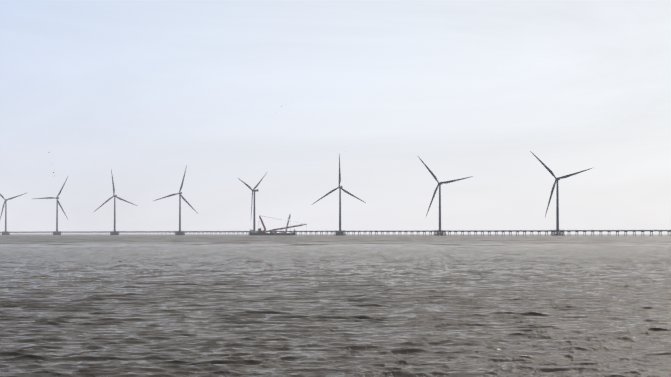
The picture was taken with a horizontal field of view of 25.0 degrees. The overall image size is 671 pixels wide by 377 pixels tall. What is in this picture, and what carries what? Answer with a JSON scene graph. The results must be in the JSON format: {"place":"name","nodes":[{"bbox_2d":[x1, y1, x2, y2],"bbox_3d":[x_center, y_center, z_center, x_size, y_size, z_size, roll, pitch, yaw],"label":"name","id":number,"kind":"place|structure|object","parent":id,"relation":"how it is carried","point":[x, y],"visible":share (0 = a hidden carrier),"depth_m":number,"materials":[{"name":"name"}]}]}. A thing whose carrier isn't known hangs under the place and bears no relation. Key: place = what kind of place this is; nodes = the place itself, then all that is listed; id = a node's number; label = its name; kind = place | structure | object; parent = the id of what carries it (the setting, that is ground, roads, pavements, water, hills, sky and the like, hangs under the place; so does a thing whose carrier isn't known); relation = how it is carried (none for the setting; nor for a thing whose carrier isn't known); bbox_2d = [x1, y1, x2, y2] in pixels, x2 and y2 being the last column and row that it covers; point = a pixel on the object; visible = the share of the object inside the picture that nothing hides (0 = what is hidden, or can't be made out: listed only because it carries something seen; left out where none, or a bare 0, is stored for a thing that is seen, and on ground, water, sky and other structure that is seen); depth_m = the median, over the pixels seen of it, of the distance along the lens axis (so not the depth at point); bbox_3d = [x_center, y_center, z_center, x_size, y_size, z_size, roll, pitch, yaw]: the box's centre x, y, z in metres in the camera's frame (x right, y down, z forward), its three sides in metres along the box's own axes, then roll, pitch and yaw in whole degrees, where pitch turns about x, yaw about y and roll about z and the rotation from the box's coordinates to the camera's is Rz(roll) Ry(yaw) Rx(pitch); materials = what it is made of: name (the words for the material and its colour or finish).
{"place":"outdoors","nodes":[
{"label":"outdoors","id":0,"kind":"place"},
{"bbox_2d":[0,234,670,376],"bbox_3d":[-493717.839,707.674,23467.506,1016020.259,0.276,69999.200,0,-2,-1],"label":"sea","id":1,"kind":"structure","parent":0,"point":[313,305],"depth_m":72.80,"materials":[{"name":"liquid"}]},
{"bbox_2d":[6,231,52,234],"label":"trestle bridge","id":2,"kind":"structure","parent":1,"relation":"in","point":[30,232],"depth_m":4209.41,"materials":[{"name":"concrete"}]},
{"bbox_2d":[57,231,109,234],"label":"trestle bridge","id":3,"kind":"structure","parent":1,"relation":"in","point":[85,232],"depth_m":3954.92,"materials":[{"name":"concrete"}]},
{"bbox_2d":[115,231,174,234],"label":"trestle bridge","id":4,"kind":"structure","parent":1,"relation":"in","point":[143,232],"depth_m":3744.01,"materials":[{"name":"concrete"}]},
{"bbox_2d":[175,231,184,234],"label":"turbine foundation","id":5,"kind":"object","parent":1,"relation":"in","point":[178,233],"depth_m":3609.87,"materials":[{"name":"concrete"}]},
{"bbox_2d":[154,165,196,230],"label":"wind turbine","id":6,"kind":"object","parent":5,"relation":"on","point":[180,196],"visible":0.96,"depth_m":3612.09,"materials":[{"name":"paint"}]},
{"bbox_2d":[181,231,248,234],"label":"trestle bridge","id":7,"kind":"structure","parent":1,"relation":"in","point":[214,232],"depth_m":3501.16,"materials":[{"name":"concrete"}]},
{"bbox_2d":[249,214,306,234],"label":"crane barge","id":8,"kind":"object","parent":1,"relation":"on","point":[260,232],"visible":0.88,"depth_m":3327.23,"materials":[{"name":"metal"}]},
{"bbox_2d":[256,231,333,235],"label":"trestle bridge","id":9,"kind":"structure","parent":1,"relation":"in","point":[298,231],"depth_m":3253.70,"materials":[{"name":"concrete"}]},
{"bbox_2d":[334,229,345,235],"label":"turbine foundation","id":10,"kind":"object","parent":1,"relation":"in","point":[339,232],"depth_m":3132.72,"materials":[{"name":"concrete"}]},
{"bbox_2d":[313,155,365,229],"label":"wind turbine","id":11,"kind":"object","parent":10,"relation":"on","point":[340,188],"visible":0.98,"depth_m":3136.72,"materials":[{"name":"paint"}]},
{"bbox_2d":[342,230,437,235],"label":"trestle bridge","id":12,"kind":"structure","parent":1,"relation":"in","point":[371,231],"depth_m":3036.15,"materials":[{"name":"concrete"}]},
{"bbox_2d":[433,230,445,235],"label":"turbine foundation","id":13,"kind":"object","parent":1,"relation":"in","point":[439,232],"depth_m":2893.88,"materials":[{"name":"concrete"}]},
{"bbox_2d":[419,158,472,229],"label":"wind turbine","id":14,"kind":"object","parent":13,"relation":"on","point":[435,178],"visible":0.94,"depth_m":2897.96,"materials":[{"name":"paint"}]},
{"bbox_2d":[442,230,552,235],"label":"trestle bridge","id":15,"kind":"structure","parent":1,"relation":"in","point":[511,231],"depth_m":2761.48,"materials":[{"name":"concrete"}]},
{"bbox_2d":[551,230,564,235],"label":"turbine foundation","id":16,"kind":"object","parent":1,"relation":"in","point":[555,232],"depth_m":2654.95,"materials":[{"name":"concrete"}]},
{"bbox_2d":[530,151,591,229],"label":"wind turbine","id":17,"kind":"object","parent":16,"relation":"on","point":[557,195],"visible":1,"depth_m":2660.02,"materials":[{"name":"paint"}]},
{"bbox_2d":[560,230,670,235],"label":"trestle bridge","id":18,"kind":"structure","parent":1,"relation":"in","point":[668,231],"depth_m":2551.82,"materials":[{"name":"concrete"}]},
{"bbox_2d":[0,0,670,233],"label":"sky","id":19,"kind":"structure","parent":0,"point":[141,91],"materials":[{"name":"white"}]},
{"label":"foundation platform","id":20,"kind":"object","parent":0,"visible":0},
{"bbox_2d":[0,193,25,231],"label":"wind turbine","id":21,"kind":"object","parent":20,"relation":"on","point":[5,204],"visible":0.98,"depth_m":4326.19,"materials":[{"name":"paint"}]},
{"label":"foundation platform","id":22,"kind":"object","parent":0,"visible":0},
{"bbox_2d":[34,175,68,230],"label":"wind turbine","id":23,"kind":"object","parent":22,"relation":"on","point":[57,197],"visible":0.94,"depth_m":4088.33,"materials":[{"name":"paint"}]},
{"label":"foundation platform","id":24,"kind":"object","parent":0,"visible":0},
{"bbox_2d":[94,170,136,230],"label":"wind turbine","id":25,"kind":"object","parent":24,"relation":"on","point":[114,196],"visible":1,"depth_m":3851.11,"materials":[{"name":"paint"}]},
{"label":"foundation platform","id":26,"kind":"object","parent":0,"visible":0},
{"bbox_2d":[238,174,265,229],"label":"wind turbine","id":27,"kind":"object","parent":26,"relation":"on","point":[253,190],"visible":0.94,"depth_m":3374.34,"materials":[{"name":"paint"}]}
]}

